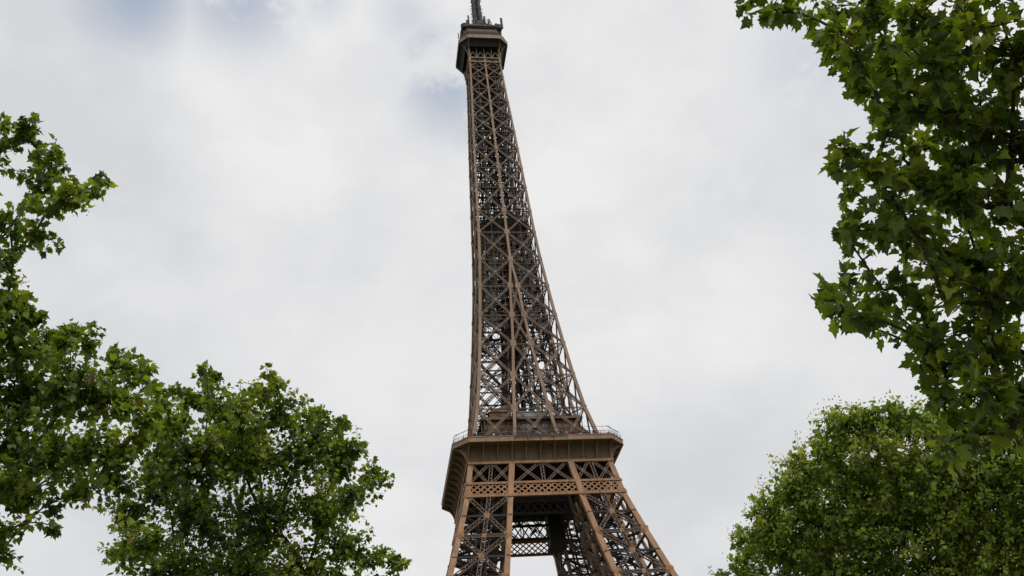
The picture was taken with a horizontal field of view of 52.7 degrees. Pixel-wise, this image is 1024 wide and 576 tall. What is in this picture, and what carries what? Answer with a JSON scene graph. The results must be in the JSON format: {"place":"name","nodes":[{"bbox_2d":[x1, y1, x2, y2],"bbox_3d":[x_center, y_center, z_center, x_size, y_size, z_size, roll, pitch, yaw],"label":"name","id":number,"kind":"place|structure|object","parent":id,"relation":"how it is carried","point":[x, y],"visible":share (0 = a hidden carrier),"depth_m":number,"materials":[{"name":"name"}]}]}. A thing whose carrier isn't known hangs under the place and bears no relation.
{"place":"outdoors","nodes":[
{"label":"outdoors","id":0,"kind":"place"},
{"bbox_2d":[0,0,1023,575],"label":"sky","id":1,"kind":"structure","parent":0,"point":[292,193],"materials":[{"name":"white"}]},
{"label":"path","id":2,"kind":"structure","parent":0,"visible":0},
{"bbox_2d":[0,111,172,574],"bbox_3d":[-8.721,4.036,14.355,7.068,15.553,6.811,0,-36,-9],"label":"plane tree","id":3,"kind":"object","parent":2,"relation":"on","point":[21,492],"visible":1,"depth_m":16.93,"materials":[{"name":"green plant"}]},
{"bbox_2d":[92,359,411,575],"bbox_3d":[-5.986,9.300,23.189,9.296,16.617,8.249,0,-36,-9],"label":"plane tree","id":4,"kind":"object","parent":2,"relation":"on","point":[246,459],"visible":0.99,"depth_m":24.74,"materials":[{"name":"green plant"}]},
{"bbox_2d":[441,0,678,575],"bbox_3d":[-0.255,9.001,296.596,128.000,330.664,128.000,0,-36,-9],"label":"lattice tower","id":5,"kind":"structure","parent":2,"relation":"on","point":[496,486],"depth_m":269.64,"materials":[{"name":"metal"}]},
{"bbox_2d":[708,390,1023,575],"bbox_3d":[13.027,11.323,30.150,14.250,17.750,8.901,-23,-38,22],"label":"plane tree","id":6,"kind":"object","parent":2,"relation":"on","point":[964,527],"visible":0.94,"depth_m":31.00,"materials":[{"name":"green plant"}]},
{"bbox_2d":[734,0,1023,489],"bbox_3d":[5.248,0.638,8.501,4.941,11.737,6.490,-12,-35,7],"label":"plane tree","id":7,"kind":"object","parent":2,"relation":"on","point":[942,99],"visible":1,"depth_m":10.62,"materials":[{"name":"green plant"}]}
]}

